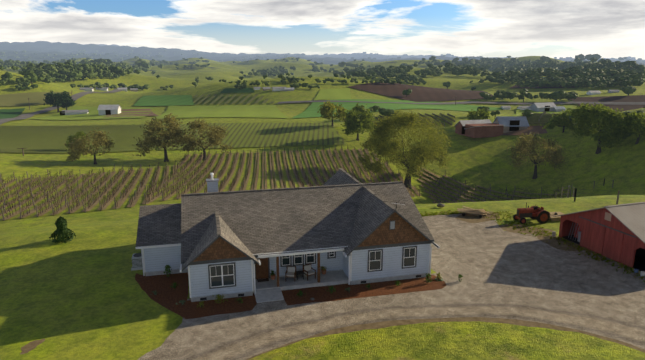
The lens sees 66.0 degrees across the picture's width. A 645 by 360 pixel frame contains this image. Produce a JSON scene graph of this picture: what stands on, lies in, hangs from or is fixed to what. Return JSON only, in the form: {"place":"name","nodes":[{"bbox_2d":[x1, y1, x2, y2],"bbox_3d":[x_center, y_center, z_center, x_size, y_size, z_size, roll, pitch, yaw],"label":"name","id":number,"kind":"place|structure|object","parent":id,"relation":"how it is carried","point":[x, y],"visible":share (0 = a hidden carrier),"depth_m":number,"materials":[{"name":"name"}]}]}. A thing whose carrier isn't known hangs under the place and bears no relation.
{"place":"outdoors","nodes":[
{"label":"outdoors","id":0,"kind":"place"},
{"bbox_2d":[0,89,122,124],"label":"road","id":1,"kind":"structure","parent":0,"point":[76,96],"depth_m":277.60,"materials":[{"name":"grey asphalt"}]},
{"bbox_2d":[0,124,167,152],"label":"big vineyard floor","id":2,"kind":"structure","parent":0,"point":[122,136],"depth_m":151.65,"materials":[{"name":"green plant"}]},
{"bbox_2d":[66,131,87,146],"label":"tree","id":3,"kind":"object","parent":2,"relation":"on","point":[78,135],"visible":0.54,"depth_m":130.89,"materials":[{"name":"green plant"}]},
{"bbox_2d":[0,124,167,152],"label":"vineyard","id":4,"kind":"object","parent":2,"relation":"on","point":[58,144],"visible":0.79,"depth_m":150.35,"materials":[{"name":"green plant"}]},
{"bbox_2d":[157,123,345,149],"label":"big vineyard floor","id":5,"kind":"structure","parent":0,"point":[334,130],"depth_m":153.79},
{"bbox_2d":[158,123,343,149],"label":"vineyard","id":6,"kind":"object","parent":5,"relation":"on","point":[226,141],"visible":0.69,"depth_m":154.70,"materials":[{"name":"green plant"}]},
{"bbox_2d":[0,41,644,359],"bbox_3d":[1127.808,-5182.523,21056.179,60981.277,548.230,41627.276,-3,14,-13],"label":"ground","id":7,"kind":"structure","parent":0,"point":[82,295],"depth_m":115.95,"materials":[{"name":"green plant"}]},
{"bbox_2d":[0,108,24,118],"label":"crop field","id":8,"kind":"structure","parent":7,"relation":"on","point":[8,113],"depth_m":267.04,"materials":[{"name":"green plant"}]},
{"bbox_2d":[20,338,44,354],"bbox_3d":[-15.769,8.980,26.891,0.788,0.001,1.616,4,14,18],"label":"dirt patch","id":9,"kind":"object","parent":7,"relation":"on","point":[29,346],"visible":1,"depth_m":26.83,"materials":[{"name":"brown soil"}]},
{"bbox_2d":[0,92,70,105],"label":"field olive","id":10,"kind":"object","parent":7,"relation":"on","point":[21,99],"visible":0.71,"depth_m":303.07,"materials":[{"name":"green plant"}]},
{"bbox_2d":[43,90,75,112],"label":"road tree","id":11,"kind":"object","parent":7,"relation":"on","point":[51,97],"visible":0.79,"depth_m":271.46,"materials":[{"name":"green plant"}]},
{"bbox_2d":[49,216,75,242],"bbox_3d":[-22.310,4.177,42.505,2.201,2.217,2.153,-3,14,-13],"label":"bush","id":12,"kind":"object","parent":7,"relation":"on","point":[62,231],"depth_m":42.16,"materials":[{"name":"green plant"}]},
{"bbox_2d":[54,98,75,109],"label":"road tree","id":13,"kind":"object","parent":7,"relation":"on","point":[69,104],"visible":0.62,"depth_m":274.60,"materials":[{"name":"green plant"}]},
{"bbox_2d":[59,110,88,114],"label":"farm shed","id":14,"kind":"structure","parent":7,"relation":"on","point":[67,112],"depth_m":263.34,"materials":[{"name":"grey metal"}]},
{"bbox_2d":[79,87,93,90],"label":"farm building","id":15,"kind":"structure","parent":7,"relation":"on","point":[88,89],"depth_m":399.66,"materials":[{"name":"grey metal"}]},
{"bbox_2d":[0,160,176,220],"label":"vineyard","id":16,"kind":"object","parent":7,"relation":"on","point":[115,193],"visible":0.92,"depth_m":80.53,"materials":[{"name":"plant"}]},
{"bbox_2d":[65,127,116,163],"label":"valley oak","id":17,"kind":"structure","parent":7,"relation":"on","point":[77,147],"depth_m":113.62,"materials":[{"name":"green plant"}]},
{"bbox_2d":[31,106,152,119],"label":"field crop","id":18,"kind":"object","parent":7,"relation":"on","point":[93,113],"visible":0.71,"depth_m":255.28,"materials":[{"name":"green plant"}]},
{"bbox_2d":[104,109,158,116],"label":"farm field","id":19,"kind":"structure","parent":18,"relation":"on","point":[126,113],"depth_m":251.20,"materials":[{"name":"brown soil"}]},
{"bbox_2d":[96,87,107,90],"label":"farm building","id":20,"kind":"structure","parent":7,"relation":"on","point":[104,88],"depth_m":424.06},
{"bbox_2d":[97,105,121,114],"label":"farm barn","id":21,"kind":"structure","parent":7,"relation":"on","point":[107,109],"depth_m":254.40,"materials":[{"name":"grey metal"}]},
{"bbox_2d":[131,253,142,270],"bbox_3d":[-13.730,6.057,37.144,1.050,0.985,1.050,-3,14,-13],"label":"ac unit","id":22,"kind":"object","parent":7,"relation":"on","point":[136,261],"visible":0.65,"depth_m":36.74,"materials":[{"name":"metal"}]},
{"bbox_2d":[132,113,185,161],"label":"valley oak","id":23,"kind":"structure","parent":7,"relation":"on","point":[168,135],"depth_m":120.37,"materials":[{"name":"green plant"}]},
{"bbox_2d":[133,95,193,105],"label":"field crop","id":24,"kind":"object","parent":7,"relation":"on","point":[163,100],"visible":0.98,"depth_m":294.94,"materials":[{"name":"green plant"}]},
{"bbox_2d":[135,272,256,318],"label":"mulch","id":25,"kind":"object","parent":7,"relation":"on","point":[167,296],"visible":0.83,"depth_m":32.01,"materials":[{"name":"brown wood"}]},
{"bbox_2d":[164,265,172,277],"bbox_3d":[-10.965,6.481,35.331,0.685,1.000,0.804,-3,14,-13],"label":"shrub","id":26,"kind":"object","parent":25,"relation":"on","point":[167,270],"visible":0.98,"depth_m":35.19,"materials":[{"name":"green plant"}]},
{"bbox_2d":[170,282,179,288],"bbox_3d":[-10.019,7.143,33.629,0.687,0.500,0.560,-3,14,-13],"label":"shrub","id":27,"kind":"object","parent":25,"relation":"on","point":[174,284],"visible":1,"depth_m":33.60,"materials":[{"name":"green plant"}]},
{"bbox_2d":[211,294,227,302],"bbox_3d":[-6.560,7.574,31.582,1.135,0.604,0.930,-1,13,-2],"label":"shrub","id":28,"kind":"object","parent":25,"relation":"on","point":[219,297],"visible":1,"depth_m":31.51,"materials":[{"name":"green plant"}]},
{"bbox_2d":[177,117,232,159],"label":"valley oak","id":29,"kind":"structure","parent":7,"relation":"on","point":[215,136],"depth_m":122.66,"materials":[{"name":"green plant"}]},
{"bbox_2d":[154,105,287,118],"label":"crop field","id":30,"kind":"structure","parent":7,"relation":"on","point":[265,111],"depth_m":227.52,"materials":[{"name":"green plant"}]},
{"bbox_2d":[193,94,274,103],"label":"rows","id":31,"kind":"object","parent":7,"relation":"on","point":[233,96],"visible":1,"depth_m":276.01,"materials":[{"name":"plant"}]},
{"bbox_2d":[220,88,254,92],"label":"field crop","id":32,"kind":"object","parent":7,"relation":"on","point":[237,90],"visible":0.94,"depth_m":292.74,"materials":[{"name":"green plant"}]},
{"bbox_2d":[17,91,457,155],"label":"utility poles","id":33,"kind":"object","parent":7,"relation":"on","point":[71,93],"visible":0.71,"depth_m":166.23,"materials":[{"name":"brown wood"}]},
{"bbox_2d":[272,87,285,90],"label":"farm building","id":34,"kind":"structure","parent":7,"relation":"on","point":[277,88],"depth_m":284.70,"materials":[{"name":"grey metal"}]},
{"bbox_2d":[144,145,420,202],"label":"vineyard","id":35,"kind":"object","parent":7,"relation":"on","point":[244,182],"visible":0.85,"depth_m":115.31,"materials":[{"name":"plant"}]},
{"bbox_2d":[135,168,439,302],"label":"house","id":36,"kind":"structure","parent":7,"relation":"on","point":[342,226],"depth_m":34.82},
{"bbox_2d":[257,263,315,281],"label":"porch chairs","id":37,"kind":"object","parent":36,"relation":"on","point":[291,271],"visible":1,"depth_m":34.57,"materials":[{"name":"grey wood"}]},
{"bbox_2d":[270,269,442,280],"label":"potted plants","id":38,"kind":"object","parent":36,"relation":"on","point":[323,273],"visible":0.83,"depth_m":34.90,"materials":[{"name":"brown"}]},
{"bbox_2d":[0,49,644,138],"bbox_3d":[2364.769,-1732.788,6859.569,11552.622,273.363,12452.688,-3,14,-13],"label":"trees","id":39,"kind":"object","parent":7,"relation":"on","point":[603,72],"visible":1,"depth_m":474.07,"materials":[{"name":"green plant"}]},
{"bbox_2d":[317,101,347,125],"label":"oak","id":40,"kind":"object","parent":7,"relation":"on","point":[327,108],"visible":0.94,"depth_m":164.53,"materials":[{"name":"green plant"}]},
{"bbox_2d":[314,88,350,99],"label":"crop field","id":41,"kind":"structure","parent":7,"relation":"on","point":[328,94],"depth_m":271.25,"materials":[{"name":"green plant"}]},
{"bbox_2d":[340,109,374,140],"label":"oak","id":42,"kind":"object","parent":7,"relation":"on","point":[354,123],"visible":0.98,"depth_m":146.52,"materials":[{"name":"green plant"}]},
{"bbox_2d":[352,103,372,117],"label":"oak","id":43,"kind":"object","parent":7,"relation":"on","point":[361,109],"visible":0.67,"depth_m":180.26,"materials":[{"name":"green plant"}]},
{"bbox_2d":[291,99,501,118],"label":"crop field","id":44,"kind":"structure","parent":7,"relation":"on","point":[312,109],"depth_m":241.14,"materials":[{"name":"green plant"}]},
{"bbox_2d":[353,109,452,188],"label":"oak","id":45,"kind":"object","parent":7,"relation":"on","point":[382,143],"visible":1,"depth_m":115.95,"materials":[{"name":"green plant"}]},
{"bbox_2d":[372,111,454,125],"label":"vineyard","id":46,"kind":"object","parent":7,"relation":"on","point":[445,120],"visible":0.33,"depth_m":175.72,"materials":[{"name":"plant"}]},
{"bbox_2d":[277,100,644,104],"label":"crossroad","id":47,"kind":"structure","parent":7,"relation":"on","point":[614,103],"depth_m":263.25,"materials":[{"name":"grey asphalt"}]},
{"bbox_2d":[467,108,489,119],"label":"oak","id":48,"kind":"object","parent":7,"relation":"on","point":[473,115],"visible":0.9,"depth_m":161.11,"materials":[{"name":"green plant"}]},
{"bbox_2d":[454,119,504,137],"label":"farm barn","id":49,"kind":"structure","parent":7,"relation":"on","point":[479,128],"depth_m":148.51,"materials":[{"name":"red"}]},
{"bbox_2d":[417,166,574,203],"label":"vineyard","id":50,"kind":"object","parent":7,"relation":"on","point":[458,195],"visible":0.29,"depth_m":119.35,"materials":[{"name":"plant"}]},
{"bbox_2d":[500,106,510,109],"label":"farm house","id":51,"kind":"structure","parent":7,"relation":"on","point":[505,107],"depth_m":255.77,"materials":[{"name":"white"}]},
{"bbox_2d":[493,116,529,132],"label":"farm barn","id":52,"kind":"structure","parent":7,"relation":"on","point":[515,123],"depth_m":149.94,"materials":[{"name":"grey metal"}]},
{"bbox_2d":[517,106,530,109],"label":"farm shed","id":53,"kind":"structure","parent":7,"relation":"on","point":[523,107],"depth_m":254.47,"materials":[{"name":"grey metal"}]},
{"bbox_2d":[502,125,547,134],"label":"farm field","id":54,"kind":"structure","parent":7,"relation":"on","point":[539,129],"depth_m":147.72,"materials":[{"name":"brown soil"}]},
{"bbox_2d":[498,224,552,233],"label":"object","id":55,"kind":"structure","parent":7,"relation":"on","point":[510,229],"depth_m":45.63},
{"bbox_2d":[513,203,550,223],"bbox_3d":[20.255,3.051,47.748,3.330,2.005,1.790,-3,14,-13],"label":"tractor","id":56,"kind":"object","parent":7,"relation":"on","point":[541,215],"visible":1,"depth_m":47.31,"materials":[{"name":"red metal"}]},
{"bbox_2d":[420,208,644,281],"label":"grass tufts","id":57,"kind":"object","parent":7,"relation":"on","point":[621,265],"visible":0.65,"depth_m":44.20,"materials":[{"name":"green plant"}]},
{"bbox_2d":[446,182,619,203],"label":"fence posts","id":58,"kind":"object","parent":7,"relation":"on","point":[569,186],"visible":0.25,"depth_m":57.89,"materials":[{"name":"brown wood"}]},
{"bbox_2d":[507,130,567,178],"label":"tree","id":59,"kind":"object","parent":7,"relation":"on","point":[531,142],"visible":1,"depth_m":119.40,"materials":[{"name":"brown plant"}]},
{"bbox_2d":[530,102,555,111],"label":"farm barn","id":60,"kind":"structure","parent":7,"relation":"on","point":[542,107],"depth_m":251.88,"materials":[{"name":"grey metal"}]},
{"bbox_2d":[513,105,573,116],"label":"field crop","id":61,"kind":"object","parent":7,"relation":"on","point":[519,112],"visible":0.23,"depth_m":249.65,"materials":[{"name":"green plant"}]},
{"bbox_2d":[522,111,567,126],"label":"vineyard","id":62,"kind":"object","parent":7,"relation":"on","point":[540,118],"visible":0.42,"depth_m":159.58,"materials":[{"name":"plant"}]},
{"bbox_2d":[540,109,576,132],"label":"oak","id":63,"kind":"object","parent":7,"relation":"on","point":[554,121],"visible":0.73,"depth_m":136.68,"materials":[{"name":"green plant"}]},
{"bbox_2d":[553,106,565,111],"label":"farm shed","id":64,"kind":"structure","parent":7,"relation":"on","point":[558,108],"depth_m":252.24,"materials":[{"name":"grey metal"}]},
{"bbox_2d":[587,91,601,94],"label":"farm shed","id":65,"kind":"structure","parent":7,"relation":"on","point":[592,92],"depth_m":289.16,"materials":[{"name":"white metal"}]},
{"bbox_2d":[553,202,644,271],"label":"barn","id":66,"kind":"structure","parent":7,"relation":"on","point":[616,233],"depth_m":38.72,"materials":[{"name":"red wood"}]},
{"bbox_2d":[567,101,630,153],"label":"oak","id":67,"kind":"object","parent":7,"relation":"on","point":[588,119],"visible":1,"depth_m":114.28,"materials":[{"name":"green plant"}]},
{"bbox_2d":[608,90,618,92],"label":"farm shed","id":68,"kind":"structure","parent":7,"relation":"on","point":[612,91],"depth_m":290.23,"materials":[{"name":"grey metal"}]},
{"bbox_2d":[622,110,644,143],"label":"oak","id":69,"kind":"object","parent":7,"relation":"on","point":[636,124],"visible":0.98,"depth_m":110.80,"materials":[{"name":"green plant"}]},
{"bbox_2d":[0,0,644,59],"label":"sky","id":70,"kind":"structure","parent":0,"point":[460,28],"materials":[{"name":"white"}]},
{"bbox_2d":[138,214,644,359],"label":"gravel driveway","id":71,"kind":"structure","parent":0,"point":[510,275],"depth_m":31.75,"materials":[{"name":"grey gravel"}]},
{"bbox_2d":[282,275,446,305],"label":"mulch","id":72,"kind":"object","parent":71,"relation":"on","point":[318,294],"visible":0.88,"depth_m":33.42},
{"bbox_2d":[424,273,432,282],"bbox_3d":[7.398,6.829,34.422,0.676,0.740,0.621,-3,14,-13],"label":"shrub","id":73,"kind":"object","parent":72,"relation":"on","point":[427,276],"visible":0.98,"depth_m":34.40,"materials":[{"name":"green plant"}]},
{"bbox_2d":[245,317,644,359],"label":"driveway edge","id":74,"kind":"object","parent":71,"relation":"on","point":[375,325],"visible":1,"depth_m":28.97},
{"bbox_2d":[456,211,499,222],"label":"worn dirt","id":75,"kind":"structure","parent":71,"relation":"on","point":[472,218],"depth_m":48.85,"materials":[{"name":"brown soil"}]},
{"bbox_2d":[457,206,492,217],"bbox_3d":[15.259,3.221,49.726,3.520,0.699,1.525,6,15,24],"label":"pile","id":76,"kind":"object","parent":75,"relation":"on","point":[480,213],"visible":1,"depth_m":49.51,"materials":[{"name":"brown wood"}]},
{"bbox_2d":[537,234,582,250],"bbox_3d":[20.224,5.304,42.441,2.710,0.001,4.334,-3,14,-13],"label":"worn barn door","id":77,"kind":"structure","parent":71,"relation":"on","point":[554,242],"depth_m":42.10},
{"bbox_2d":[552,231,644,275],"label":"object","id":78,"kind":"object","parent":71,"relation":"on","point":[635,270],"visible":0.88,"depth_m":36.13,"materials":[{"name":"brown"}]},
{"bbox_2d":[348,82,492,101],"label":"field soil","id":79,"kind":"structure","parent":0,"point":[420,93],"depth_m":293.54,"materials":[{"name":"brown soil"}]},
{"bbox_2d":[249,321,644,359],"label":"island lawn","id":80,"kind":"structure","parent":0,"point":[475,340],"depth_m":26.49,"materials":[{"name":"green plant"}]},
{"bbox_2d":[510,85,577,87],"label":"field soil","id":81,"kind":"structure","parent":0,"point":[518,86],"depth_m":364.15,"materials":[{"name":"brown soil"}]},
{"bbox_2d":[550,212,563,220],"bbox_3d":[23.029,3.498,48.742,2.330,0.612,1.740,-2,13,-9],"label":"crate","id":82,"kind":"object","parent":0,"point":[557,218],"visible":0.5,"depth_m":48.12,"materials":[{"name":"beige wood"}]},
{"bbox_2d":[571,95,644,110],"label":"field soil","id":83,"kind":"structure","parent":0,"point":[635,98],"depth_m":269.52,"materials":[{"name":"brown soil"}]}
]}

